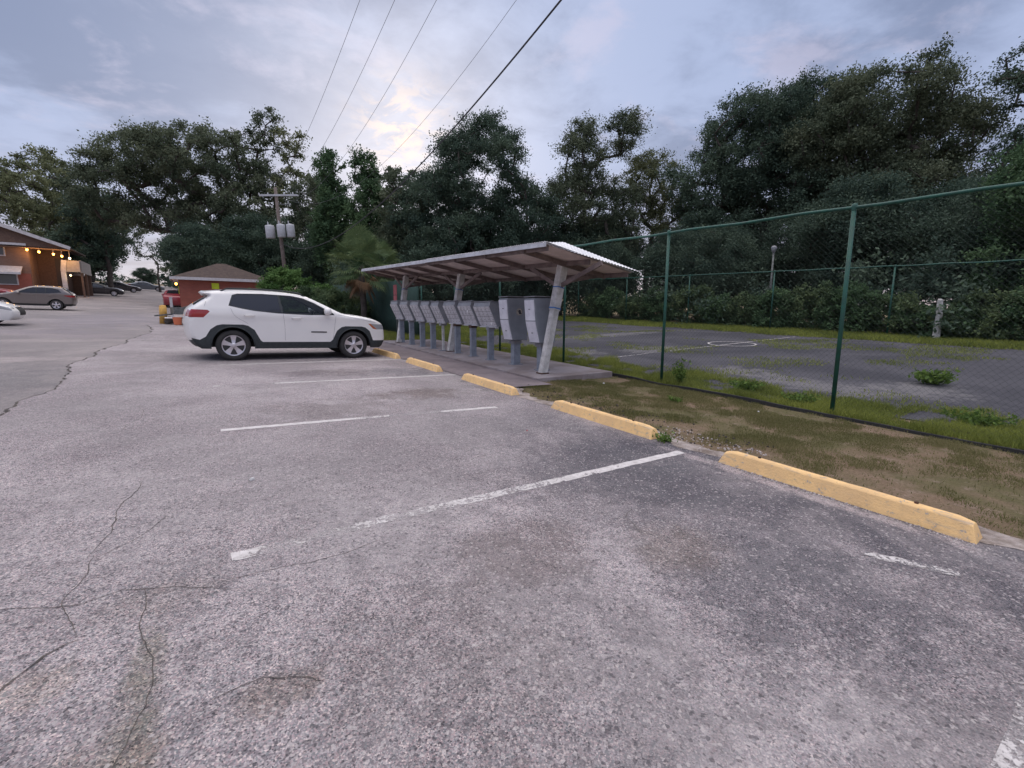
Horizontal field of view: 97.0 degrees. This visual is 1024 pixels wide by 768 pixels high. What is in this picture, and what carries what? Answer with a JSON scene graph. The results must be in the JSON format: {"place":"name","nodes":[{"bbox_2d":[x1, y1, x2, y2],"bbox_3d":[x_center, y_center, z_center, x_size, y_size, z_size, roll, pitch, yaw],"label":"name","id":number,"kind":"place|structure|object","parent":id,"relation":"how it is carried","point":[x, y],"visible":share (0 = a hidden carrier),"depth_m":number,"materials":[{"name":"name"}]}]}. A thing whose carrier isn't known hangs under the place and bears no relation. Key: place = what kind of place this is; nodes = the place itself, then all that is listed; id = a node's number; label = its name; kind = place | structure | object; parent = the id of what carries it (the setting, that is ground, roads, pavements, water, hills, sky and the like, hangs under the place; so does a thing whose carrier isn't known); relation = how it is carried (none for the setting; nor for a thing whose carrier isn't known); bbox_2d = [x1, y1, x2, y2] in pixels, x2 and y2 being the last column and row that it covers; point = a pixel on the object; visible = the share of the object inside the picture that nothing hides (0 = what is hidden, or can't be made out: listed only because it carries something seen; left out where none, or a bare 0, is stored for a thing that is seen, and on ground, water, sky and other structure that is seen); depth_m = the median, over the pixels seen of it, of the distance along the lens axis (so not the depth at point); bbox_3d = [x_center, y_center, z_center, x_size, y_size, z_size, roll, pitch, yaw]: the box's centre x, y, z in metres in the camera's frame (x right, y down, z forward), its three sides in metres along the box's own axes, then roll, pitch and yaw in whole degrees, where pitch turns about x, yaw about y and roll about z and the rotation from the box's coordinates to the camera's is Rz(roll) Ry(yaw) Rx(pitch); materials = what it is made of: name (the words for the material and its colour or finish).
{"place":"outdoors","nodes":[
{"label":"outdoors","id":0,"kind":"place"},
{"bbox_2d":[367,342,548,386],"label":"walkway","id":1,"kind":"structure","parent":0,"point":[460,368],"depth_m":10.59,"materials":[{"name":"grey concrete"}]},
{"bbox_2d":[0,0,1023,307],"label":"sky","id":2,"kind":"structure","parent":0,"point":[66,66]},
{"bbox_2d":[15,281,1023,539],"bbox_3d":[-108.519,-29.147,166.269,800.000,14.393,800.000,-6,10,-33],"label":"ground","id":3,"kind":"structure","parent":0,"point":[941,501],"depth_m":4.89,"materials":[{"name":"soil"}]},
{"bbox_2d":[0,142,72,238],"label":"oak tree","id":4,"kind":"object","parent":3,"relation":"on","point":[45,155],"visible":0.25,"depth_m":67.13,"materials":[{"name":"green plant"}]},
{"bbox_2d":[0,223,93,296],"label":"brick house","id":5,"kind":"structure","parent":3,"relation":"on","point":[27,259],"depth_m":43.02,"materials":[{"name":"brown brick"}]},
{"bbox_2d":[0,157,98,251],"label":"oak tree","id":6,"kind":"object","parent":3,"relation":"on","point":[46,214],"visible":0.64,"depth_m":56.63,"materials":[{"name":"green plant"}]},
{"bbox_2d":[0,323,151,415],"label":"driveway surface","id":7,"kind":"object","parent":3,"relation":"on","point":[36,359],"visible":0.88,"depth_m":10.83,"materials":[{"name":"grey asphalt"}]},
{"bbox_2d":[0,301,25,321],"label":"parked sedan","id":8,"kind":"object","parent":7,"relation":"on","point":[9,311],"visible":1,"depth_m":17.06,"materials":[{"name":"white paint"}]},
{"bbox_2d":[32,160,132,281],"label":"oak tree","id":9,"kind":"object","parent":3,"relation":"on","point":[65,218],"visible":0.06,"depth_m":64.80,"materials":[{"name":"green plant"}]},
{"bbox_2d":[41,191,138,287],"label":"live oak","id":10,"kind":"object","parent":3,"relation":"on","point":[108,244],"visible":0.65,"depth_m":56.10,"materials":[{"name":"green plant"}]},
{"bbox_2d":[0,282,182,325],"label":"driveway surface","id":11,"kind":"object","parent":3,"relation":"on","point":[135,308],"visible":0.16,"depth_m":29.39,"materials":[{"name":"grey asphalt"}]},
{"bbox_2d":[0,285,77,309],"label":"parked suv","id":12,"kind":"object","parent":11,"relation":"on","point":[56,298],"visible":0.93,"depth_m":27.94,"materials":[{"name":"silver metal"}]},
{"bbox_2d":[92,282,124,295],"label":"parked sedan","id":13,"kind":"object","parent":11,"relation":"on","point":[98,288],"visible":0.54,"depth_m":50.55,"materials":[{"name":"black paint"}]},
{"bbox_2d":[131,267,156,282],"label":"distant tree","id":14,"kind":"object","parent":3,"relation":"on","point":[151,274],"visible":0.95,"depth_m":97.96,"materials":[{"name":"green plant"}]},
{"bbox_2d":[124,221,177,291],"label":"oak tree","id":15,"kind":"object","parent":3,"relation":"on","point":[136,251],"visible":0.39,"depth_m":71.18,"materials":[{"name":"green plant"}]},
{"bbox_2d":[52,115,288,253],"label":"live oak","id":16,"kind":"object","parent":3,"relation":"on","point":[169,158],"visible":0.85,"depth_m":46.14,"materials":[{"name":"green plant"}]},
{"bbox_2d":[143,218,244,289],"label":"understory tree","id":17,"kind":"object","parent":3,"relation":"on","point":[182,249],"visible":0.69,"depth_m":39.87,"materials":[{"name":"green plant"}]},
{"bbox_2d":[169,264,270,306],"bbox_3d":[-22.878,-7.467,35.960,6.570,4.045,5.970,-6,10,-33],"label":"brick hut","id":18,"kind":"object","parent":3,"relation":"on","point":[192,283],"visible":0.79,"depth_m":33.45,"materials":[{"name":"brown brick"}]},
{"bbox_2d":[211,211,300,289],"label":"understory tree","id":19,"kind":"object","parent":3,"relation":"on","point":[267,250],"visible":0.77,"depth_m":43.21,"materials":[{"name":"green plant"}]},
{"bbox_2d":[227,104,294,208],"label":"oak tree","id":20,"kind":"object","parent":3,"relation":"on","point":[259,134],"visible":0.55,"depth_m":50.89,"materials":[{"name":"green plant"}]},
{"bbox_2d":[258,187,297,286],"bbox_3d":[-17.392,-9.817,34.425,2.926,9.701,1.011,2,9,12],"label":"utility pole","id":21,"kind":"object","parent":3,"relation":"on","point":[280,229],"visible":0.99,"depth_m":33.90,"materials":[{"name":"grey wood"}]},
{"bbox_2d":[284,0,561,248],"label":"thick cable","id":22,"kind":"object","parent":21,"relation":"attached to","point":[526,42],"visible":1,"depth_m":10.86,"materials":[{"name":"grey plastic"}]},
{"bbox_2d":[255,264,308,311],"bbox_3d":[-14.105,-5.609,28.142,4.074,3.685,3.734,-6,10,-33],"label":"round shrub","id":23,"kind":"object","parent":3,"relation":"on","point":[279,277],"visible":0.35,"depth_m":27.63,"materials":[{"name":"green plant"}]},
{"bbox_2d":[262,122,321,286],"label":"oak tree","id":24,"kind":"object","parent":3,"relation":"on","point":[294,149],"visible":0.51,"depth_m":48.59,"materials":[{"name":"green plant"}]},
{"bbox_2d":[280,284,332,311],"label":"mossy bank bush","id":25,"kind":"object","parent":3,"relation":"on","point":[305,291],"visible":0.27,"depth_m":25.38,"materials":[{"name":"green plant"}]},
{"bbox_2d":[273,170,341,286],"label":"oak tree","id":26,"kind":"object","parent":3,"relation":"on","point":[299,220],"visible":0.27,"depth_m":45.45,"materials":[{"name":"green plant"}]},
{"bbox_2d":[283,222,333,288],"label":"understory tree","id":27,"kind":"object","parent":3,"relation":"on","point":[308,264],"visible":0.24,"depth_m":42.50,"materials":[{"name":"green plant"}]},
{"bbox_2d":[304,146,355,285],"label":"vine clad tree","id":28,"kind":"object","parent":3,"relation":"on","point":[325,218],"visible":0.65,"depth_m":39.43,"materials":[{"name":"green plant"}]},
{"bbox_2d":[309,286,370,317],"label":"mossy bank bush","id":29,"kind":"object","parent":3,"relation":"on","point":[342,301],"visible":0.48,"depth_m":24.21,"materials":[{"name":"green plant"}]},
{"bbox_2d":[326,220,390,317],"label":"fan palm","id":30,"kind":"object","parent":3,"relation":"on","point":[364,244],"visible":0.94,"depth_m":22.56,"materials":[{"name":"green plant"}]},
{"bbox_2d":[336,143,398,277],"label":"vine clad tree","id":31,"kind":"object","parent":3,"relation":"on","point":[366,197],"visible":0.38,"depth_m":38.91,"materials":[{"name":"green plant"}]},
{"bbox_2d":[346,236,403,285],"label":"fan palm","id":32,"kind":"object","parent":3,"relation":"on","point":[391,258],"visible":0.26,"depth_m":26.15,"materials":[{"name":"green plant"}]},
{"bbox_2d":[368,165,432,265],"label":"oak tree","id":33,"kind":"object","parent":3,"relation":"on","point":[392,173],"visible":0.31,"depth_m":35.95,"materials":[{"name":"green plant"}]},
{"bbox_2d":[383,321,527,339],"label":"grass","id":34,"kind":"structure","parent":3,"relation":"on","point":[391,335],"depth_m":21.86,"materials":[{"name":"green plant"}]},
{"bbox_2d":[379,106,572,300],"bbox_3d":[-3.189,-12.960,35.220,13.311,15.795,12.600,-6,10,-33],"label":"oak tree","id":35,"kind":"object","parent":3,"relation":"on","point":[463,198],"visible":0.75,"depth_m":32.89,"materials":[{"name":"green plant"}]},
{"bbox_2d":[383,339,611,381],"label":"concrete slab","id":36,"kind":"structure","parent":3,"relation":"on","point":[556,370],"depth_m":11.21,"materials":[{"name":"grey concrete"}]},
{"bbox_2d":[390,300,405,342],"bbox_3d":[-4.081,-2.268,16.442,0.448,1.526,0.730,-6,10,-33],"label":"cluster mailbox","id":37,"kind":"object","parent":36,"relation":"on","point":[397,311],"visible":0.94,"depth_m":16.41,"materials":[{"name":"paint"}]},
{"bbox_2d":[399,300,415,344],"bbox_3d":[-3.563,-2.130,15.719,0.448,1.529,0.730,-6,10,-33],"label":"cluster mailbox","id":38,"kind":"object","parent":36,"relation":"on","point":[407,311],"visible":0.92,"depth_m":15.70,"materials":[{"name":"paint"}]},
{"bbox_2d":[409,300,426,346],"bbox_3d":[-3.055,-2.000,15.047,0.448,1.528,0.710,-6,10,-33],"label":"cluster mailbox","id":39,"kind":"object","parent":36,"relation":"on","point":[416,309],"visible":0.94,"depth_m":15.03,"materials":[{"name":"paint"}]},
{"bbox_2d":[420,300,437,348],"bbox_3d":[-2.593,-1.881,14.441,0.448,1.526,0.650,-6,10,-33],"label":"cluster mailbox","id":40,"kind":"object","parent":36,"relation":"on","point":[428,313],"visible":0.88,"depth_m":14.43,"materials":[{"name":"paint"}]},
{"bbox_2d":[430,301,449,350],"bbox_3d":[-2.191,-1.783,13.925,0.448,1.529,0.570,-6,10,-33],"label":"cluster mailbox","id":41,"kind":"object","parent":36,"relation":"on","point":[439,313],"visible":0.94,"depth_m":13.77,"materials":[{"name":"paint"}]},
{"bbox_2d":[443,300,463,353],"bbox_3d":[-1.667,-1.665,13.263,0.448,1.550,0.770,-6,10,-33],"label":"cluster mailbox","id":42,"kind":"object","parent":36,"relation":"on","point":[453,314],"visible":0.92,"depth_m":13.24,"materials":[{"name":"paint"}]},
{"bbox_2d":[457,300,479,356],"bbox_3d":[-1.149,-1.532,12.575,0.448,1.549,0.770,-6,10,-33],"label":"cluster mailbox","id":43,"kind":"object","parent":36,"relation":"on","point":[467,313],"visible":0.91,"depth_m":12.53,"materials":[{"name":"paint"}]},
{"bbox_2d":[473,301,500,359],"bbox_3d":[-0.625,-1.391,11.844,0.448,1.548,0.850,-6,10,-33],"label":"cluster mailbox","id":44,"kind":"object","parent":36,"relation":"on","point":[488,314],"visible":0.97,"depth_m":11.73,"materials":[{"name":"paint"}]},
{"bbox_2d":[473,306,496,325],"bbox_3d":[-0.709,-1.752,11.732,0.245,0.496,0.808,-6,10,-33],"label":"door panel","id":45,"kind":"structure","parent":44,"relation":"in","point":[484,315],"depth_m":11.71,"materials":[{"name":"metal"}]},
{"bbox_2d":[361,241,637,373],"bbox_3d":[-1.577,-2.341,13.706,2.441,3.054,11.928,-6,10,-33],"label":"mail shelter","id":46,"kind":"object","parent":36,"relation":"on","point":[562,265],"visible":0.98,"depth_m":10.47,"materials":[{"name":"metal"}]},
{"bbox_2d":[499,296,527,364],"bbox_3d":[0.051,-1.295,11.075,0.672,1.655,0.410,-6,10,-33],"label":"parcel locker","id":47,"kind":"object","parent":36,"relation":"on","point":[512,318],"visible":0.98,"depth_m":10.89,"materials":[{"name":"metal"}]},
{"bbox_2d":[524,296,554,370],"bbox_3d":[0.642,-1.117,10.139,0.672,1.655,0.410,-6,10,-33],"label":"parcel locker","id":48,"kind":"object","parent":36,"relation":"on","point":[537,310],"visible":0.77,"depth_m":9.91,"materials":[{"name":"metal"}]},
{"bbox_2d":[0,325,1023,767],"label":"parking lot surface","id":49,"kind":"object","parent":3,"relation":"on","point":[602,619],"visible":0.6,"depth_m":2.23,"materials":[{"name":"grey asphalt"}]},
{"bbox_2d":[183,288,383,359],"bbox_3d":[-5.613,-1.539,11.545,4.497,1.632,2.216,-4,11,-34],"label":"parked suv","id":50,"kind":"object","parent":49,"relation":"on","point":[233,323],"visible":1,"depth_m":10.47,"materials":[{"name":"white paint"}]},
{"bbox_2d":[221,406,497,430],"bbox_3d":[-1.656,0.409,5.660,3.345,0.101,0.125,-5,10,-31],"label":"parking line","id":51,"kind":"object","parent":49,"relation":"on","point":[263,426],"visible":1,"depth_m":5.30,"materials":[{"name":"white paint"}]},
{"bbox_2d":[231,451,683,559],"bbox_3d":[0.119,0.819,3.593,4.003,0.113,0.129,-6,10,-34],"label":"parking line","id":52,"kind":"object","parent":49,"relation":"on","point":[238,555],"visible":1,"depth_m":3.47,"materials":[{"name":"white paint"}]},
{"bbox_2d":[551,400,658,439],"bbox_3d":[1.145,0.422,5.929,0.184,0.155,1.830,-4,11,-34],"label":"wheel stop","id":53,"kind":"object","parent":49,"relation":"on","point":[626,425],"visible":0.96,"depth_m":5.73,"materials":[{"name":"yellow paint"}]},
{"bbox_2d":[697,457,1016,560],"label":"loose pebbles","id":54,"kind":"object","parent":49,"relation":"on","point":[886,518],"visible":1,"depth_m":3.44,"materials":[{"name":"grey gravel"}]},
{"bbox_2d":[991,700,1023,767],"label":"parking line","id":55,"kind":"object","parent":49,"relation":"on","point":[1000,761],"visible":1,"depth_m":1.49,"materials":[{"name":"white paint"}]},
{"bbox_2d":[520,280,551,295],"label":"dark hedge bush","id":56,"kind":"object","parent":3,"relation":"on","point":[530,289],"visible":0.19,"depth_m":37.37,"materials":[{"name":"green plant"}]},
{"bbox_2d":[84,232,989,316],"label":"distant woods","id":57,"kind":"object","parent":3,"relation":"on","point":[133,280],"visible":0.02,"depth_m":104.94,"materials":[{"name":"green plant"}]},
{"bbox_2d":[531,219,605,316],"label":"understory tree","id":58,"kind":"object","parent":3,"relation":"on","point":[572,236],"visible":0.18,"depth_m":36.53,"materials":[{"name":"green plant"}]},
{"bbox_2d":[576,288,609,316],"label":"vine hedge bush","id":59,"kind":"object","parent":3,"relation":"on","point":[591,311],"visible":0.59,"depth_m":34.50,"materials":[{"name":"green plant"}]},
{"bbox_2d":[530,104,657,286],"bbox_3d":[6.356,-14.119,37.703,11.011,17.134,6.765,0,9,1],"label":"oak tree","id":60,"kind":"object","parent":3,"relation":"on","point":[590,190],"visible":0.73,"depth_m":36.27,"materials":[{"name":"green plant"}]},
{"bbox_2d":[575,241,642,318],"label":"understory tree","id":61,"kind":"object","parent":3,"relation":"on","point":[616,249],"visible":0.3,"depth_m":34.61,"materials":[{"name":"green plant"}]},
{"bbox_2d":[594,286,625,318],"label":"vine hedge bush","id":62,"kind":"object","parent":3,"relation":"on","point":[606,307],"visible":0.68,"depth_m":32.92,"materials":[{"name":"green plant"}]},
{"bbox_2d":[574,214,649,290],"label":"understory tree","id":63,"kind":"object","parent":3,"relation":"on","point":[637,251],"visible":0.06,"depth_m":38.17,"materials":[{"name":"green plant"}]},
{"bbox_2d":[613,290,652,320],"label":"vine hedge bush","id":64,"kind":"object","parent":3,"relation":"on","point":[633,308],"visible":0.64,"depth_m":31.16,"materials":[{"name":"green plant"}]},
{"bbox_2d":[279,224,1023,338],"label":"undergrowth","id":65,"kind":"object","parent":3,"relation":"on","point":[882,280],"visible":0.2,"depth_m":22.10,"materials":[{"name":"green plant"}]},
{"bbox_2d":[617,146,702,294],"bbox_3d":[13.108,-13.206,39.904,8.452,14.565,6.021,-2,9,-11],"label":"oak tree","id":66,"kind":"object","parent":3,"relation":"on","point":[651,199],"visible":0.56,"depth_m":38.34,"materials":[{"name":"green plant"}]},
{"bbox_2d":[639,286,685,321],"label":"vine hedge bush","id":67,"kind":"object","parent":3,"relation":"on","point":[649,304],"visible":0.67,"depth_m":29.58,"materials":[{"name":"green plant"}]},
{"bbox_2d":[630,225,718,320],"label":"understory tree","id":68,"kind":"object","parent":3,"relation":"on","point":[674,237],"visible":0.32,"depth_m":32.01,"materials":[{"name":"green plant"}]},
{"bbox_2d":[333,181,1023,441],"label":"chain link fence","id":69,"kind":"object","parent":3,"relation":"on","point":[382,312],"visible":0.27,"depth_m":7.33,"materials":[{"name":"green metal"}]},
{"bbox_2d":[668,283,718,322],"bbox_3d":[11.058,-4.891,27.822,2.298,2.620,3.214,-6,10,-33],"label":"vine hedge bush","id":70,"kind":"object","parent":3,"relation":"on","point":[680,296],"visible":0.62,"depth_m":27.53,"materials":[{"name":"green plant"}]},
{"bbox_2d":[651,203,769,293],"bbox_3d":[15.012,-9.292,34.713,8.678,8.864,8.063,5,10,28],"label":"understory tree","id":71,"kind":"object","parent":3,"relation":"on","point":[711,215],"visible":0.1,"depth_m":33.09,"materials":[{"name":"green plant"}]},
{"bbox_2d":[696,292,745,324],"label":"vine hedge bush","id":72,"kind":"object","parent":3,"relation":"on","point":[709,313],"visible":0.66,"depth_m":26.12,"materials":[{"name":"green plant"}]},
{"bbox_2d":[668,218,778,305],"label":"understory tree","id":73,"kind":"object","parent":3,"relation":"on","point":[739,238],"visible":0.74,"depth_m":28.12,"materials":[{"name":"green plant"}]},
{"bbox_2d":[427,320,1023,428],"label":"court surface","id":74,"kind":"object","parent":3,"relation":"on","point":[961,394],"visible":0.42,"depth_m":12.26,"materials":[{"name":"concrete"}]},
{"bbox_2d":[481,324,1009,410],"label":"court weeds","id":75,"kind":"object","parent":74,"relation":"on","point":[821,344],"visible":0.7,"depth_m":14.41,"materials":[{"name":"green plant"}]},
{"bbox_2d":[908,367,960,384],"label":"weed clump","id":76,"kind":"object","parent":74,"relation":"on","point":[938,378],"visible":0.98,"depth_m":9.22,"materials":[{"name":"green plant"}]},
{"bbox_2d":[938,404,1021,426],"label":"weed clump","id":77,"kind":"object","parent":74,"relation":"on","point":[976,418],"visible":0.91,"depth_m":6.33,"materials":[{"name":"green plant"}]},
{"bbox_2d":[720,289,779,326],"bbox_3d":[12.916,-4.144,25.092,2.313,2.192,3.020,-6,10,-33],"label":"vine hedge bush","id":78,"kind":"object","parent":3,"relation":"on","point":[749,307],"visible":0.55,"depth_m":24.69,"materials":[{"name":"green plant"}]},
{"bbox_2d":[650,60,886,307],"bbox_3d":[18.896,-14.425,35.675,15.757,18.882,11.282,2,9,9],"label":"live oak","id":79,"kind":"object","parent":3,"relation":"on","point":[734,183],"visible":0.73,"depth_m":33.29,"materials":[{"name":"green plant"}]},
{"bbox_2d":[516,388,1023,550],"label":"asphalt margin","id":80,"kind":"object","parent":3,"relation":"on","point":[991,537],"visible":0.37,"depth_m":3.18,"materials":[{"name":"grey asphalt"}]},
{"bbox_2d":[461,373,518,395],"bbox_3d":[-0.439,-0.021,8.245,0.184,0.155,1.830,-4,11,-33],"label":"wheel stop","id":81,"kind":"object","parent":80,"relation":"on","point":[494,385],"visible":0.99,"depth_m":8.03,"materials":[{"name":"yellow paint"}]},
{"bbox_2d":[718,451,981,543],"bbox_3d":[2.604,0.838,3.742,0.184,0.155,1.830,-4,11,-34],"label":"wheel stop","id":82,"kind":"object","parent":80,"relation":"on","point":[942,521],"visible":0.98,"depth_m":3.49,"materials":[{"name":"yellow paint"}]},
{"bbox_2d":[751,286,806,328],"bbox_3d":[13.977,-3.947,23.716,2.657,2.334,2.173,4,9,22],"label":"vine hedge bush","id":83,"kind":"object","parent":3,"relation":"on","point":[767,301],"visible":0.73,"depth_m":23.45,"materials":[{"name":"green plant"}]},
{"bbox_2d":[549,259,1023,341],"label":"chain link fence","id":84,"kind":"object","parent":3,"relation":"on","point":[891,296],"visible":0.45,"depth_m":20.95,"materials":[{"name":"green metal"}]},
{"bbox_2d":[748,197,869,297],"bbox_3d":[20.211,-8.357,31.223,7.660,8.421,8.244,-8,12,-43],"label":"understory tree","id":85,"kind":"object","parent":3,"relation":"on","point":[771,241],"visible":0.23,"depth_m":30.28,"materials":[{"name":"green plant"}]},
{"bbox_2d":[781,280,849,329],"bbox_3d":[14.779,-3.798,22.138,2.460,2.618,3.451,-6,10,-33],"label":"vine hedge bush","id":86,"kind":"object","parent":3,"relation":"on","point":[794,303],"visible":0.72,"depth_m":22.32,"materials":[{"name":"green plant"}]},
{"bbox_2d":[612,373,1023,454],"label":"ground edging","id":87,"kind":"object","parent":3,"relation":"on","point":[802,410],"visible":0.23,"depth_m":6.89,"materials":[{"name":"black rubber"}]},
{"bbox_2d":[810,274,889,331],"bbox_3d":[15.581,-3.644,20.845,2.216,2.811,3.128,-6,10,-33],"label":"vine hedge bush","id":88,"kind":"object","parent":3,"relation":"on","point":[851,293],"visible":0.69,"depth_m":20.52,"materials":[{"name":"green plant"}]},
{"bbox_2d":[776,165,954,296],"bbox_3d":[19.809,-7.665,25.840,8.678,8.864,8.063,-6,10,-33],"label":"shade tree","id":89,"kind":"object","parent":3,"relation":"on","point":[869,191],"visible":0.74,"depth_m":24.22,"materials":[{"name":"green plant"}]},
{"bbox_2d":[844,290,933,334],"bbox_3d":[16.503,-3.049,19.817,2.484,2.032,3.312,-6,10,-33],"label":"vine hedge bush","id":90,"kind":"object","parent":3,"relation":"on","point":[903,325],"visible":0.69,"depth_m":19.43,"materials":[{"name":"green plant"}]},
{"bbox_2d":[776,31,1023,319],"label":"live oak","id":91,"kind":"object","parent":3,"relation":"on","point":[866,144],"visible":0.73,"depth_m":28.78,"materials":[{"name":"green plant"}]},
{"bbox_2d":[888,303,990,338],"bbox_3d":[17.340,-2.573,18.465,2.053,1.594,3.538,-3,9,-19],"label":"vine hedge bush","id":92,"kind":"object","parent":3,"relation":"on","point":[924,314],"visible":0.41,"depth_m":18.21,"materials":[{"name":"green plant"}]},
{"bbox_2d":[895,169,1008,307],"bbox_3d":[25.445,-7.466,25.576,8.678,8.864,8.063,3,9,16],"label":"understory tree","id":93,"kind":"object","parent":3,"relation":"on","point":[953,186],"visible":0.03,"depth_m":24.87,"materials":[{"name":"green plant"}]},
{"bbox_2d":[897,167,1023,310],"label":"understory tree","id":94,"kind":"object","parent":3,"relation":"on","point":[957,233],"visible":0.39,"depth_m":20.64,"materials":[{"name":"green plant"}]},
{"bbox_2d":[934,284,1023,340],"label":"vine hedge bush","id":95,"kind":"object","parent":3,"relation":"on","point":[989,321],"visible":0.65,"depth_m":16.94,"materials":[{"name":"green plant"}]},
{"bbox_2d":[956,138,1023,303],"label":"shade tree","id":96,"kind":"object","parent":3,"relation":"on","point":[1015,158],"visible":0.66,"depth_m":18.33,"materials":[{"name":"green plant"}]},
{"bbox_2d":[968,36,1023,176],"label":"oak tree","id":97,"kind":"object","parent":3,"relation":"on","point":[1012,78],"visible":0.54,"depth_m":26.66,"materials":[{"name":"green plant"}]},
{"bbox_2d":[985,285,1023,341],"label":"vine hedge bush","id":98,"kind":"object","parent":3,"relation":"on","point":[1011,310],"visible":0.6,"depth_m":16.41,"materials":[{"name":"green plant"}]},
{"bbox_2d":[436,337,1023,449],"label":"fence line grass","id":99,"kind":"structure","parent":0,"point":[927,426],"depth_m":7.38,"materials":[{"name":"green plant"}]},
{"bbox_2d":[557,315,1023,350],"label":"court grass","id":100,"kind":"structure","parent":0,"point":[915,339],"depth_m":19.80,"materials":[{"name":"green plant"}]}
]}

